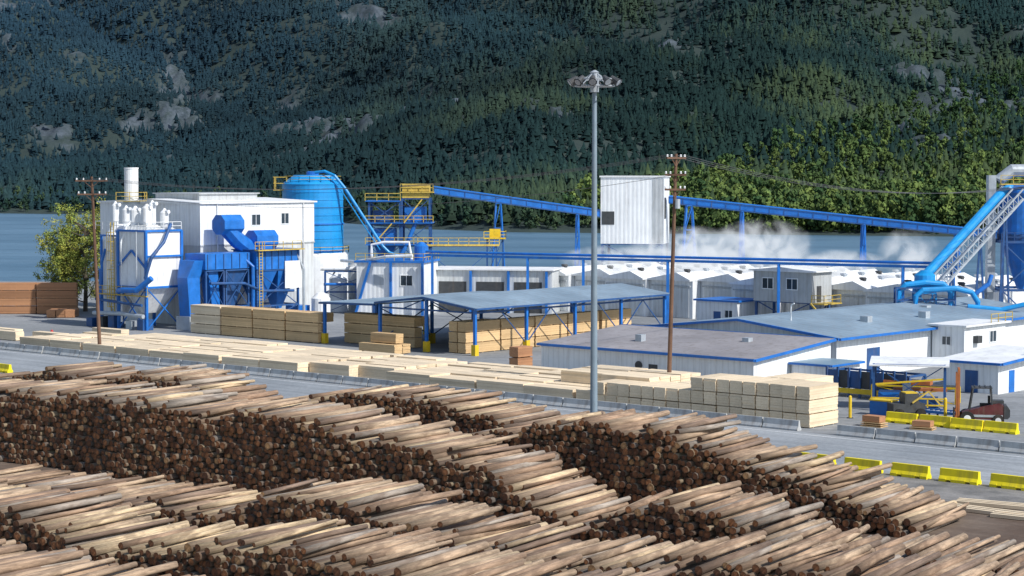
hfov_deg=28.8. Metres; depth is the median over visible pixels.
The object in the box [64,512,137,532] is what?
log
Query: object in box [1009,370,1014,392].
door
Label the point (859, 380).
infeed deck
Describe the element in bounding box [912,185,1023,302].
inclined duct conveyor
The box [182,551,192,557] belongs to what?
log
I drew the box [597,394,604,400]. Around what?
lumber pack
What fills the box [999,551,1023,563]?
log
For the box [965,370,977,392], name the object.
door
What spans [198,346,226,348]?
lumber pack
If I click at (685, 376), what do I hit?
lumber pack
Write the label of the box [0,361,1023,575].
log pile
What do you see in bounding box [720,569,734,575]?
log
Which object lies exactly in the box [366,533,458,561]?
log
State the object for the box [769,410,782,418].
lumber pack
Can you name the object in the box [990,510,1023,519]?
timber beam
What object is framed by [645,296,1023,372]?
planer mill building
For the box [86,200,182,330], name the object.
storage bin tower
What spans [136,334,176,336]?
lumber pack
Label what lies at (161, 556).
log
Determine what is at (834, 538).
log
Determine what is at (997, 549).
log
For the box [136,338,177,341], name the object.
lumber pack
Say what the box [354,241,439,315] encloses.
process building
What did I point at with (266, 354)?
lumber pack
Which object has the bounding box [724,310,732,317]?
window
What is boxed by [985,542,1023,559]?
log
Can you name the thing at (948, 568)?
log
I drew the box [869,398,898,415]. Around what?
cable box
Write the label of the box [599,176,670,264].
transfer tower
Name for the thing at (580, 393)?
lumber pack
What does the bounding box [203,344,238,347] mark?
lumber pack
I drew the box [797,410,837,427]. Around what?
lumber pack
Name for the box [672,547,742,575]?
log
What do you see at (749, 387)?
lumber pack
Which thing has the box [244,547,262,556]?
log
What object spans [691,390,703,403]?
lumber pack
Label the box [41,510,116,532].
log
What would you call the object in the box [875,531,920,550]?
log
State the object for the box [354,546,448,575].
log
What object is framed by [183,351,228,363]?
lumber pack
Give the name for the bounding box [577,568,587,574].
log
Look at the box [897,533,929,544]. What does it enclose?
log
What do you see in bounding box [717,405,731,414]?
lumber pack
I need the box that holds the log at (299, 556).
[296,530,392,559]
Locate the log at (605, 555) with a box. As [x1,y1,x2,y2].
[586,536,655,564]
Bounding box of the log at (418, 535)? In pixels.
[349,530,438,559]
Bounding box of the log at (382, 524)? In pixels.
[379,504,465,526]
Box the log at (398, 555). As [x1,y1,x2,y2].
[370,540,452,564]
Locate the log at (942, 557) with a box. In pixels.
[932,536,992,562]
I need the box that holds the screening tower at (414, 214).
[365,184,434,257]
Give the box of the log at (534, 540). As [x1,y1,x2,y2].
[500,530,569,551]
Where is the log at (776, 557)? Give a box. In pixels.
[767,539,819,562]
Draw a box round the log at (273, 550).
[267,526,369,554]
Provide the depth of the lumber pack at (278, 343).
238.46 m
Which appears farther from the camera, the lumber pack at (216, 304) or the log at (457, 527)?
the lumber pack at (216, 304)
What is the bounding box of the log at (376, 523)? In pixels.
[374,503,457,526]
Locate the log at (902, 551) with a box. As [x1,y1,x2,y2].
[895,535,934,554]
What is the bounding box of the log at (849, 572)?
[833,554,894,575]
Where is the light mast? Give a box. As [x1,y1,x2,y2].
[567,70,621,412]
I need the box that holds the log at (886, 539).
[880,536,889,544]
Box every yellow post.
[847,395,852,418]
[944,398,946,415]
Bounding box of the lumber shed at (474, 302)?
[318,283,669,355]
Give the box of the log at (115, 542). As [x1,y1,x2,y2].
[89,527,185,553]
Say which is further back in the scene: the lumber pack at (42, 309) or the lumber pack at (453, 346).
the lumber pack at (42, 309)
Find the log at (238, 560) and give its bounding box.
[234,555,244,564]
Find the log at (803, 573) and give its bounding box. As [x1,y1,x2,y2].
[799,548,875,575]
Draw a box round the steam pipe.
[340,254,412,262]
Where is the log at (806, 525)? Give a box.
[759,518,825,542]
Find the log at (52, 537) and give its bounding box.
[49,516,142,541]
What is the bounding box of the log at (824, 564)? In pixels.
[812,544,870,571]
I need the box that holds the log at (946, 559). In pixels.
[911,557,951,575]
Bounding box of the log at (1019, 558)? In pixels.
[997,553,1023,571]
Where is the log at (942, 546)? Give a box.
[917,533,967,555]
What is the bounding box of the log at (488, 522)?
[457,513,522,531]
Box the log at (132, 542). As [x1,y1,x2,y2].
[118,525,197,548]
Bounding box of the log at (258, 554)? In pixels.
[255,551,263,558]
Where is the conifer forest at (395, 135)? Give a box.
[0,0,1023,229]
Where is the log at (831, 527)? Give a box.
[802,525,835,539]
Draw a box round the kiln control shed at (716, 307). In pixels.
[693,296,761,320]
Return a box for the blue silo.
[273,170,398,305]
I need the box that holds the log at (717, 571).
[713,545,788,575]
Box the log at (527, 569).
[505,559,558,575]
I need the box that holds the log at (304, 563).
[301,552,335,567]
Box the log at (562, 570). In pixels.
[558,549,635,572]
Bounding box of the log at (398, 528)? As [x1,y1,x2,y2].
[295,524,406,553]
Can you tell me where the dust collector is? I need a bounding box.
[176,215,329,330]
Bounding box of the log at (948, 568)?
[935,557,974,573]
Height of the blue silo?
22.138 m
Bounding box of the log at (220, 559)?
[215,554,232,564]
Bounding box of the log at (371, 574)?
[369,567,395,575]
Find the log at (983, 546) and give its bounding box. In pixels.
[968,539,997,553]
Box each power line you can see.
[80,155,664,189]
[92,155,672,189]
[97,176,666,207]
[104,155,679,189]
[673,156,1020,193]
[678,155,1023,192]
[689,156,1019,192]
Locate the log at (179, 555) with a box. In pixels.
[176,550,183,558]
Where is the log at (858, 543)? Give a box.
[843,534,881,550]
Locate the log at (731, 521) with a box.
[728,501,789,526]
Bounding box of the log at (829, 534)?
[790,528,841,546]
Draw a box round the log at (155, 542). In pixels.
[148,520,234,546]
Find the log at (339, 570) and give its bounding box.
[332,541,442,575]
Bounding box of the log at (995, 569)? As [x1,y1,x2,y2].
[991,556,1017,571]
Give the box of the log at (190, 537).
[161,524,235,546]
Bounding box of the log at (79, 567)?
[36,557,114,575]
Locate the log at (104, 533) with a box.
[62,518,174,543]
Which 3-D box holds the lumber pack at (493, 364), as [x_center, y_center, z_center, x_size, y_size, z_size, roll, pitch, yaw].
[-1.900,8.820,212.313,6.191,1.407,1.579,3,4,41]
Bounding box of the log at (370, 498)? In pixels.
[343,483,423,508]
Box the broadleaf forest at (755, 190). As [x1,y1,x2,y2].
[0,57,1023,233]
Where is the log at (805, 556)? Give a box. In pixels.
[778,544,841,566]
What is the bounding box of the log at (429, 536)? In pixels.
[368,531,441,560]
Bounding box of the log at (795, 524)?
[777,519,810,531]
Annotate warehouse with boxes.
[536,324,836,376]
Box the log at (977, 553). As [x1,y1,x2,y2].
[971,540,1009,556]
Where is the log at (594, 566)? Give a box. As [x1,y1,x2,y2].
[588,541,671,571]
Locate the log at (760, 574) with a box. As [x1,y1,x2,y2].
[758,571,775,575]
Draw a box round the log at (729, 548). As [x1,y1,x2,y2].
[702,535,765,559]
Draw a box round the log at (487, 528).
[456,515,536,536]
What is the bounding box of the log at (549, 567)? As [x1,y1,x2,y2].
[515,553,582,575]
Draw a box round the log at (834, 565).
[825,548,872,570]
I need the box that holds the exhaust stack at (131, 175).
[116,167,146,203]
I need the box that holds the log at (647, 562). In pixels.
[622,556,663,569]
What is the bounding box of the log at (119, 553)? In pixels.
[116,549,127,558]
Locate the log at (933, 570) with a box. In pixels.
[913,552,970,575]
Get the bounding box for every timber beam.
[956,498,1023,509]
[957,503,1023,514]
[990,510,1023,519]
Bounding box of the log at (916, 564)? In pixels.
[889,551,941,575]
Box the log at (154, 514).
[50,511,160,533]
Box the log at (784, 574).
[773,550,842,575]
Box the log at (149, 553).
[145,529,242,557]
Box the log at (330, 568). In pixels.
[326,560,348,572]
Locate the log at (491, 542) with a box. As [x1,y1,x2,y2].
[488,527,554,544]
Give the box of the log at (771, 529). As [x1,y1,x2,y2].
[760,511,817,534]
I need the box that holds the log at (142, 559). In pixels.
[139,556,147,562]
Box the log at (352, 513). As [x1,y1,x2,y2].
[349,492,428,517]
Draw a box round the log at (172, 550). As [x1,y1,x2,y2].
[167,544,184,555]
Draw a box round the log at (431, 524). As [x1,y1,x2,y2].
[413,507,491,530]
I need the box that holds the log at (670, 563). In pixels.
[650,559,679,569]
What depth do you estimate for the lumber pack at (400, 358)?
219.67 m
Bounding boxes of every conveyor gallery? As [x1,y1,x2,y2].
[434,186,600,265]
[668,195,996,272]
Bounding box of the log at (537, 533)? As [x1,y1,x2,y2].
[478,525,564,551]
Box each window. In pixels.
[251,214,260,225]
[281,212,288,223]
[400,275,412,285]
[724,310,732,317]
[762,277,773,288]
[786,278,797,290]
[941,335,951,345]
[989,329,996,342]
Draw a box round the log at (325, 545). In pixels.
[301,528,377,554]
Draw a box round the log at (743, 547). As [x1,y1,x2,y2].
[659,546,745,569]
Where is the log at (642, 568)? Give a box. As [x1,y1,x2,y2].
[635,558,663,572]
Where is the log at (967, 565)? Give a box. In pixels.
[939,556,984,575]
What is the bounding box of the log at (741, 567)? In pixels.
[735,540,810,571]
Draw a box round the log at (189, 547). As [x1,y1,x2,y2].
[184,522,283,552]
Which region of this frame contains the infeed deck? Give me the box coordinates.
[826,366,926,397]
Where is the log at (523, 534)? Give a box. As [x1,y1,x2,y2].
[494,521,561,545]
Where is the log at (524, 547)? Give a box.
[511,525,590,551]
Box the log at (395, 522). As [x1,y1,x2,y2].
[387,501,473,527]
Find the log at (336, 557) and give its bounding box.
[330,536,411,562]
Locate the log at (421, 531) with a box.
[335,527,432,553]
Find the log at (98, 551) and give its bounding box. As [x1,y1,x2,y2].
[91,543,120,555]
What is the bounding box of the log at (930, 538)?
[910,531,947,555]
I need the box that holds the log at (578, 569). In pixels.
[573,564,589,575]
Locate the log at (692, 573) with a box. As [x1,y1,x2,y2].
[688,571,696,575]
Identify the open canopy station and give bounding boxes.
[869,356,949,408]
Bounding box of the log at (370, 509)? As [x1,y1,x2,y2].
[365,491,422,512]
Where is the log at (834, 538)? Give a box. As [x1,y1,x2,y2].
[820,529,860,543]
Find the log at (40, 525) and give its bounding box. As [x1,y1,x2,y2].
[37,506,126,531]
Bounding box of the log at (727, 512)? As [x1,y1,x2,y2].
[716,492,787,517]
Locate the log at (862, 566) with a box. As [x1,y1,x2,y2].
[853,543,905,574]
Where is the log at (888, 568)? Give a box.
[864,554,919,575]
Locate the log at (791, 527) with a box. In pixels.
[757,519,814,541]
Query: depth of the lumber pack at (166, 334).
251.84 m
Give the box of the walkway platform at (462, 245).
[417,238,499,265]
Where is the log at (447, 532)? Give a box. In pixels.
[442,530,452,535]
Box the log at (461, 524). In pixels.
[432,522,470,531]
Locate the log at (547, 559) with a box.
[544,541,608,561]
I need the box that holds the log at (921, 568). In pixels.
[903,554,956,575]
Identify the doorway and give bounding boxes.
[439,281,465,311]
[476,282,503,312]
[514,282,541,313]
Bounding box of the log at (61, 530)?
[55,507,160,533]
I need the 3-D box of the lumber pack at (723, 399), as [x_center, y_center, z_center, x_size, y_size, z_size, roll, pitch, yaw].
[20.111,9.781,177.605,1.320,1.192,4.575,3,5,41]
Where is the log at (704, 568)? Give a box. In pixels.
[694,541,771,574]
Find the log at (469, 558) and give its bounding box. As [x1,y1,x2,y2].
[402,548,499,575]
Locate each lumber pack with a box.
[0,282,36,290]
[0,290,36,297]
[0,298,36,305]
[0,306,36,313]
[0,327,22,330]
[0,329,23,340]
[19,336,56,346]
[32,331,68,335]
[35,335,70,338]
[36,282,77,290]
[36,290,77,297]
[36,298,77,305]
[36,306,77,313]
[46,308,59,317]
[47,335,80,338]
[50,339,90,349]
[52,334,91,338]
[56,308,69,317]
[65,308,78,317]
[71,334,101,337]
[75,338,111,341]
[82,331,121,335]
[82,343,124,352]
[85,338,123,341]
[92,327,128,334]
[93,342,134,344]
[94,336,133,340]
[110,336,141,339]
[113,341,137,344]
[116,341,148,343]
[116,346,157,356]
[119,335,146,338]
[125,345,167,348]
[128,335,157,336]
[129,340,156,342]
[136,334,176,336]
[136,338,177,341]
[138,344,178,347]
[147,337,185,340]
[148,333,184,336]
[149,342,191,346]
[149,349,182,359]
[157,341,199,345]
[162,348,198,351]
[164,337,198,339]
[178,340,220,344]
[178,341,209,345]
[178,347,213,350]
[179,336,214,338]
[182,346,221,350]
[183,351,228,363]
[190,304,225,315]
[190,314,220,324]
[191,323,224,334]
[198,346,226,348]
[198,351,235,355]
[200,339,235,342]
[202,304,231,305]
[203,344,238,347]
[210,351,245,353]
[215,338,249,340]
[216,349,260,353]
[218,344,251,346]
[221,306,258,317]
[221,316,255,327]
[221,326,252,336]
[222,356,263,366]
[227,348,272,352]
[228,343,260,346]
[231,306,260,308]
[233,341,276,345]
[233,354,278,358]
[239,347,282,351]
[247,353,285,356]
[249,340,287,345]
[253,309,288,320]
[253,318,286,329]
[253,328,288,339]
[256,346,292,350]
[259,358,307,371]
[260,346,303,350]
[261,308,296,310]
[261,353,296,355]
[271,357,314,371]
[272,352,307,355]
[278,351,310,354]
[279,345,314,348]
[282,345,325,348]
[282,356,326,361]
[285,311,322,322]
[286,321,322,332]
[286,331,320,342]
[288,350,326,353]
[293,355,337,361]
[297,310,333,321]
[298,349,339,352]
[307,349,350,351]
[308,355,350,361]
[309,361,358,376]
[311,353,359,358]
[316,348,360,351]
[327,353,370,358]
[339,352,382,358]
[339,361,366,363]
[344,312,382,324]
[344,323,377,333]
[344,333,370,342]
[347,358,380,362]
[349,352,389,357]
[353,312,389,314]
[358,351,402,356]
[358,364,404,379]
[359,342,401,353]
[366,362,416,369]
[369,341,409,352]
[370,332,402,343]
[372,357,404,359]
[380,361,426,368]
[382,315,421,326]
[382,325,421,337]
[386,360,435,367]
[386,370,439,383]
[388,357,411,359]
[390,314,429,326]
[396,355,445,359]
[401,369,449,375]
[403,337,421,347]
[405,359,446,366]
[412,359,454,365]
[415,355,456,360]
[420,368,464,372]
[422,359,466,363]
[429,376,479,388]
[432,367,476,371]
[440,366,483,370]
[444,375,493,378]
[448,363,498,368]
[449,318,486,331]
[449,331,457,341]
[449,342,460,352]
[451,372,502,378]
[458,319,499,331]
[458,330,499,342]
[458,340,499,353]
[468,362,518,367]
[469,372,516,375]
[474,370,521,375]
[476,379,533,392]
[484,368,538,373]
[495,367,543,371]
[496,379,544,383]
[497,327,533,339]
[497,376,553,382]
[498,316,533,328]
[500,337,533,349]
[509,345,532,357]
[509,357,532,365]
[513,376,560,381]
[514,365,565,370]
[519,374,560,379]
[524,384,580,398]
[530,324,566,335]
[531,313,566,325]
[533,334,566,346]
[539,371,560,375]
[541,383,588,387]
[547,381,589,386]
[561,311,598,322]
[561,369,612,383]
[564,321,598,332]
[564,331,588,335]
[574,368,626,372]
[576,388,628,398]
[582,366,635,371]
[582,394,589,399]
[597,308,630,319]
[597,318,630,328]
[597,365,647,369]
[597,379,623,394]
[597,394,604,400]
[601,373,659,381]
[605,396,616,401]
[606,380,635,395]
[615,372,669,381]
[617,381,653,396]
[617,397,630,403]
[629,371,679,381]
[629,381,666,397]
[629,397,643,404]
[632,369,690,381]
[641,382,679,398]
[641,398,656,405]
[647,369,700,380]
[653,383,690,399]
[653,400,668,406]
[666,385,690,400]
[666,401,679,408]
[678,388,690,402]
[679,402,691,409]
[690,373,731,390]
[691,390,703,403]
[691,403,706,410]
[703,374,744,391]
[703,404,718,411]
[704,391,716,404]
[716,392,730,405]
[717,375,757,392]
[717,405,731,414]
[729,393,744,406]
[730,376,770,393]
[730,407,745,414]
[742,378,783,395]
[742,394,757,408]
[742,408,760,415]
[756,379,797,395]
[756,396,770,409]
[756,409,770,416]
[767,373,804,377]
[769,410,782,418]
[770,380,810,396]
[770,397,783,410]
[781,374,817,378]
[782,381,820,398]
[783,398,797,412]
[783,412,797,419]
[795,375,832,381]
[796,396,837,413]
[797,382,838,399]
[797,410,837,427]
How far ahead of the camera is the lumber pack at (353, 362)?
215.09 m
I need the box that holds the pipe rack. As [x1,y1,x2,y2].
[425,250,957,322]
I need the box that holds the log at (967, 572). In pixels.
[954,563,986,575]
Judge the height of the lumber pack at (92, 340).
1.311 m
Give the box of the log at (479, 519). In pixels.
[432,515,496,529]
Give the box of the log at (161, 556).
[158,552,166,559]
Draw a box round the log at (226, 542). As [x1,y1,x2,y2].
[218,526,293,545]
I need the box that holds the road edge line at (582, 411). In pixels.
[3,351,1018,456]
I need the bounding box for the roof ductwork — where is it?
[893,270,1023,310]
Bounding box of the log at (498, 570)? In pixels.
[471,561,524,575]
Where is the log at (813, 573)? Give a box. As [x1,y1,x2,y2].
[807,548,874,575]
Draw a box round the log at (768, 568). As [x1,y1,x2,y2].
[760,541,832,574]
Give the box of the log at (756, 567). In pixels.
[752,543,819,572]
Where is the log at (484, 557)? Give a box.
[414,549,512,575]
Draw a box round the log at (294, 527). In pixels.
[237,519,330,545]
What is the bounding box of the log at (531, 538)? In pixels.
[505,523,583,548]
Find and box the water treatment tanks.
[320,263,356,311]
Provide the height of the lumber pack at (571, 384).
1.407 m
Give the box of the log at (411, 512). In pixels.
[370,502,452,525]
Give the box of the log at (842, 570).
[828,562,860,575]
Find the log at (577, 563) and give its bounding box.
[567,556,590,567]
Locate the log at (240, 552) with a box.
[237,525,349,555]
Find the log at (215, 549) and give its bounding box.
[204,542,237,554]
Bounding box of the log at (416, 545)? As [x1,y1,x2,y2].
[349,540,435,566]
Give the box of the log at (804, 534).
[787,523,830,538]
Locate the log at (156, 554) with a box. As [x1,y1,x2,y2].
[153,550,166,559]
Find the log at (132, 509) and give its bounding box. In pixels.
[68,503,156,525]
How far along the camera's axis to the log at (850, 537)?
113.69 m
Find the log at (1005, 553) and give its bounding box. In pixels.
[978,543,1023,565]
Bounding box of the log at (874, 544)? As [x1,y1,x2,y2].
[835,540,881,556]
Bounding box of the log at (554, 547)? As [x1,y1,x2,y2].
[527,539,581,556]
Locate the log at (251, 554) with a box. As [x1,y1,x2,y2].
[249,549,262,558]
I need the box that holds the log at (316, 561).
[312,557,329,568]
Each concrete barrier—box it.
[0,342,6,349]
[6,343,25,351]
[23,345,43,353]
[43,346,60,354]
[60,348,79,356]
[79,350,99,358]
[99,352,118,360]
[118,354,138,362]
[138,356,160,365]
[159,358,181,366]
[181,360,201,368]
[202,362,224,369]
[224,364,247,373]
[247,366,270,376]
[269,369,293,378]
[293,371,317,381]
[317,373,342,383]
[342,376,368,386]
[367,378,393,387]
[393,381,420,385]
[420,383,447,388]
[448,386,475,391]
[476,389,504,399]
[504,392,533,403]
[532,395,563,406]
[562,398,589,409]
[598,401,626,411]
[627,404,659,412]
[660,407,692,417]
[693,410,726,422]
[727,414,763,426]
[762,417,800,430]
[836,424,875,438]
[875,428,915,442]
[915,432,957,446]
[957,436,999,451]
[999,440,1023,453]
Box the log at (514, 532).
[466,524,540,545]
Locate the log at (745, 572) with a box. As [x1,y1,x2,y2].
[740,568,751,575]
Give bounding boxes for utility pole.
[75,177,107,343]
[665,154,685,372]
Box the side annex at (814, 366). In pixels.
[788,358,864,387]
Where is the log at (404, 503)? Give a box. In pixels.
[376,489,462,512]
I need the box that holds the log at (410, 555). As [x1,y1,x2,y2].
[367,547,438,566]
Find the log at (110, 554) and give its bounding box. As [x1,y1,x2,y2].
[105,548,127,557]
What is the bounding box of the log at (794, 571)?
[788,548,853,575]
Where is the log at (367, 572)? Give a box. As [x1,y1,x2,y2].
[361,544,466,575]
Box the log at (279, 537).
[252,518,338,546]
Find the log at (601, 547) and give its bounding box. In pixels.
[551,534,640,559]
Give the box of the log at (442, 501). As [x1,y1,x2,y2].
[364,499,447,525]
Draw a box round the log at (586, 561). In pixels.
[584,535,649,564]
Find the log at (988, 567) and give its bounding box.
[966,560,999,575]
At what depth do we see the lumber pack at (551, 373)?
202.39 m
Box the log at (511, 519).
[444,515,532,540]
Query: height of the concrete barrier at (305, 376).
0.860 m
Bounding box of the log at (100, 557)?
[97,554,105,559]
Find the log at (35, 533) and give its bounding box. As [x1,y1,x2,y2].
[30,529,40,537]
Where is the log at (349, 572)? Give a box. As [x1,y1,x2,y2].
[343,566,368,575]
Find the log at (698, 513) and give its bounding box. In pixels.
[695,494,753,517]
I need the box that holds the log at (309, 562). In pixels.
[307,554,332,566]
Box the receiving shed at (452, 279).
[436,266,563,313]
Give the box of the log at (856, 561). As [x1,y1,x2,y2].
[818,547,886,575]
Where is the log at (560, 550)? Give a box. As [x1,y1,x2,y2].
[526,538,598,560]
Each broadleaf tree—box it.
[33,218,93,298]
[44,196,105,311]
[88,248,99,299]
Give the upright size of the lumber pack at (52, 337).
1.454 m
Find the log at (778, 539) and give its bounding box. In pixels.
[768,520,832,543]
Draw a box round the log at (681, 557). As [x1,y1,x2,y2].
[677,535,744,560]
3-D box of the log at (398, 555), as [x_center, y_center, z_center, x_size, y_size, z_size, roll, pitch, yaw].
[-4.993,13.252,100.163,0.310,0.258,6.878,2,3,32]
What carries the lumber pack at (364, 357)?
on the ground at (28, 323)
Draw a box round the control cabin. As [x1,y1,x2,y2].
[749,265,841,314]
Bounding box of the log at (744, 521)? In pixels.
[733,504,788,527]
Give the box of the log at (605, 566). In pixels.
[599,543,673,570]
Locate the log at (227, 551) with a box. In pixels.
[223,545,239,555]
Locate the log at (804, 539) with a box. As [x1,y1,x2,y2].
[789,531,828,546]
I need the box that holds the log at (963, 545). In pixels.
[925,537,979,565]
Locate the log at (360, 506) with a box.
[346,491,432,515]
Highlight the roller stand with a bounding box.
[925,408,952,415]
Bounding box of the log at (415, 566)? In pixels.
[394,541,488,575]
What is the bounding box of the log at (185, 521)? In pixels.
[74,520,188,546]
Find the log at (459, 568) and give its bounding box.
[430,552,519,575]
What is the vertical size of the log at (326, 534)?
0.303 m
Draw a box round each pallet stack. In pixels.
[860,414,887,427]
[909,419,936,430]
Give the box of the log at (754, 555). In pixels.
[726,538,786,570]
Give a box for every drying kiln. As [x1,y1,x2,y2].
[553,261,677,310]
[572,262,721,310]
[601,263,754,316]
[647,264,793,318]
[698,266,848,297]
[728,267,876,313]
[785,268,919,311]
[822,272,973,308]
[862,273,1011,303]
[918,277,1023,303]
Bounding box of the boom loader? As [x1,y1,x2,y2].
[887,391,939,414]
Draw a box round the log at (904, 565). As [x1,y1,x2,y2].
[881,551,934,575]
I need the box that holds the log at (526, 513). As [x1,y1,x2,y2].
[452,511,531,532]
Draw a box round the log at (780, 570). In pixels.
[775,543,848,574]
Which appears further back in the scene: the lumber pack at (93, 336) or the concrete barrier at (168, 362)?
the lumber pack at (93, 336)
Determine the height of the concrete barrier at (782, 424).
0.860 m
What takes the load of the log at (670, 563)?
on the log pile
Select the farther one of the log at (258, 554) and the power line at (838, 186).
the power line at (838, 186)
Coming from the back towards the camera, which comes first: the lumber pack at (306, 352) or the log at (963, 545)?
the lumber pack at (306, 352)
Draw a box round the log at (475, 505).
[400,504,478,524]
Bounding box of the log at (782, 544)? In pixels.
[722,535,802,568]
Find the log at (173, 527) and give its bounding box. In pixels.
[76,522,189,549]
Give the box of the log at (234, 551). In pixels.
[232,525,337,555]
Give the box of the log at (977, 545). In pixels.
[952,535,1000,555]
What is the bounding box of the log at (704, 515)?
[700,492,772,519]
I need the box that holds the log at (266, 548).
[263,523,369,554]
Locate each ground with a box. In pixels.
[0,281,1023,510]
[0,461,1023,551]
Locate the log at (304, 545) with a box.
[295,530,365,548]
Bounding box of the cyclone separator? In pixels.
[985,164,1023,303]
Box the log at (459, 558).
[422,549,489,569]
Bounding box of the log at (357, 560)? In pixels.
[349,537,428,565]
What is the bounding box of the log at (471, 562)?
[425,551,518,575]
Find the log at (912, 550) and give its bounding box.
[904,533,949,555]
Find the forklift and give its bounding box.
[953,367,1009,421]
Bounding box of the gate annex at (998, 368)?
[946,344,1023,393]
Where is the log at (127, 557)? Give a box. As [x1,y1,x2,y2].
[124,552,139,560]
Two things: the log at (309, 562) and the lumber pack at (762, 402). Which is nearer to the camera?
the log at (309, 562)
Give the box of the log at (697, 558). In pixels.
[693,530,766,562]
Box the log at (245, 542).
[240,519,345,545]
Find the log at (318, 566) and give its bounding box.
[314,559,342,570]
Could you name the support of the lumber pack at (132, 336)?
on the ground at (28, 323)
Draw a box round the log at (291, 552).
[287,528,380,557]
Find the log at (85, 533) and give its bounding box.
[59,517,168,544]
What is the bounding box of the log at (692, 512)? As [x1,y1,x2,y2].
[689,492,754,515]
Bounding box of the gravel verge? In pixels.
[0,372,1023,510]
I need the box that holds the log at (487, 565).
[443,552,526,575]
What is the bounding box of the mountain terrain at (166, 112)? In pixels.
[0,0,1023,236]
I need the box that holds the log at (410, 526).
[405,504,488,531]
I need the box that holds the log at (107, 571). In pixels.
[80,561,137,575]
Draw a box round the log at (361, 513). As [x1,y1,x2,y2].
[356,510,374,515]
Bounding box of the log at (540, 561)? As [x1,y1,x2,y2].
[494,559,544,575]
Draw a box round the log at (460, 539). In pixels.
[448,516,539,546]
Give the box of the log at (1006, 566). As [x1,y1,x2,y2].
[994,563,1011,575]
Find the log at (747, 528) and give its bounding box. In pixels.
[739,518,786,534]
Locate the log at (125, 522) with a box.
[55,515,151,541]
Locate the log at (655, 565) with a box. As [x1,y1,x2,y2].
[646,559,675,570]
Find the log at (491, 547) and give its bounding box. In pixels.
[479,546,495,551]
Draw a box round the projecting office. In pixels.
[927,312,1012,367]
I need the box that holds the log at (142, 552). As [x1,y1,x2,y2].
[139,524,247,555]
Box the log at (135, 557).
[132,554,140,559]
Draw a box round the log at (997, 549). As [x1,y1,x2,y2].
[971,539,1015,558]
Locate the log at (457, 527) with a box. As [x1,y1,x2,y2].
[441,514,511,532]
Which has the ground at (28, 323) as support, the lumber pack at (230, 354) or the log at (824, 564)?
the lumber pack at (230, 354)
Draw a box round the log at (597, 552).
[583,547,615,557]
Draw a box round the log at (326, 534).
[292,524,367,544]
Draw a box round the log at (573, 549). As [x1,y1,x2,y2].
[531,540,609,561]
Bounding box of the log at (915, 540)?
[904,537,922,546]
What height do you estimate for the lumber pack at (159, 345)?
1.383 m
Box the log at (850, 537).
[832,524,869,545]
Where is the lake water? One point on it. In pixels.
(20, 258)
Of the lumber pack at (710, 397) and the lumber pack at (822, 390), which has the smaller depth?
the lumber pack at (822, 390)
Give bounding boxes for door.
[278,291,296,308]
[560,282,564,310]
[578,282,604,310]
[608,286,641,315]
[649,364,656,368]
[653,286,688,317]
[704,288,731,297]
[713,311,720,318]
[735,291,772,313]
[789,303,821,311]
[817,286,820,301]
[826,296,865,307]
[867,347,879,372]
[869,299,893,303]
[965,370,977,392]
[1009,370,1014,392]
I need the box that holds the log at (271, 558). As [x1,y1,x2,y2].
[268,554,278,561]
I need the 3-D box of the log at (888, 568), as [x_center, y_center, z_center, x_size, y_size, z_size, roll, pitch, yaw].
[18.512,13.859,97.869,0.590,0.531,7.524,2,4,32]
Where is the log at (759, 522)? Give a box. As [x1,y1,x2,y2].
[752,502,823,526]
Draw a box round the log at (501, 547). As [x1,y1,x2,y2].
[494,528,555,549]
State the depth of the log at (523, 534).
110.87 m
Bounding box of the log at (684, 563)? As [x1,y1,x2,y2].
[674,556,695,569]
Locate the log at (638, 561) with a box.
[626,539,694,567]
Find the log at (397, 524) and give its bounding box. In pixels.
[396,503,485,525]
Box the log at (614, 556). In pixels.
[566,545,646,570]
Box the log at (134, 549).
[127,543,149,553]
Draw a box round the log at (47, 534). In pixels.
[44,529,55,538]
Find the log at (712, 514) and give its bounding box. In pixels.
[708,492,770,518]
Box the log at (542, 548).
[526,541,570,553]
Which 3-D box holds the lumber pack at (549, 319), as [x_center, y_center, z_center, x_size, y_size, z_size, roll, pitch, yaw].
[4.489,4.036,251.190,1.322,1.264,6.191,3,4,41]
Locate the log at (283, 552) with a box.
[280,528,369,556]
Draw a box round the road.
[0,350,1023,484]
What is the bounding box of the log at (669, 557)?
[664,536,729,561]
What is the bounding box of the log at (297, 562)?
[293,534,398,565]
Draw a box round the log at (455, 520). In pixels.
[437,506,500,527]
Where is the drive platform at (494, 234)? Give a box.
[484,229,505,265]
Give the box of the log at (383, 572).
[374,569,393,575]
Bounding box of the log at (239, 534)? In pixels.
[214,518,316,542]
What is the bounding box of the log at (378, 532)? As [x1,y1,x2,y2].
[300,528,388,554]
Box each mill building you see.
[97,192,316,323]
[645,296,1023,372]
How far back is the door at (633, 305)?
301.99 m
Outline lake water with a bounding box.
[0,213,1011,280]
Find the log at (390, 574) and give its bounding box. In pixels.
[381,552,477,575]
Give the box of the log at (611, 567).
[606,557,637,570]
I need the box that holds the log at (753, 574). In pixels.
[745,572,759,575]
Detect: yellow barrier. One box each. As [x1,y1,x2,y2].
[0,363,12,372]
[802,452,836,464]
[844,457,882,472]
[885,411,918,424]
[890,462,931,479]
[919,414,951,427]
[938,468,981,484]
[950,417,983,431]
[983,420,1019,434]
[989,473,1023,490]
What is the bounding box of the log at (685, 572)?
[679,545,753,575]
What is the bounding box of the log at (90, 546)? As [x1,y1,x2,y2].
[79,531,158,554]
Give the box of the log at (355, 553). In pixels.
[342,535,421,560]
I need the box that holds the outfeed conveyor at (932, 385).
[871,379,960,404]
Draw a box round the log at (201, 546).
[195,541,217,551]

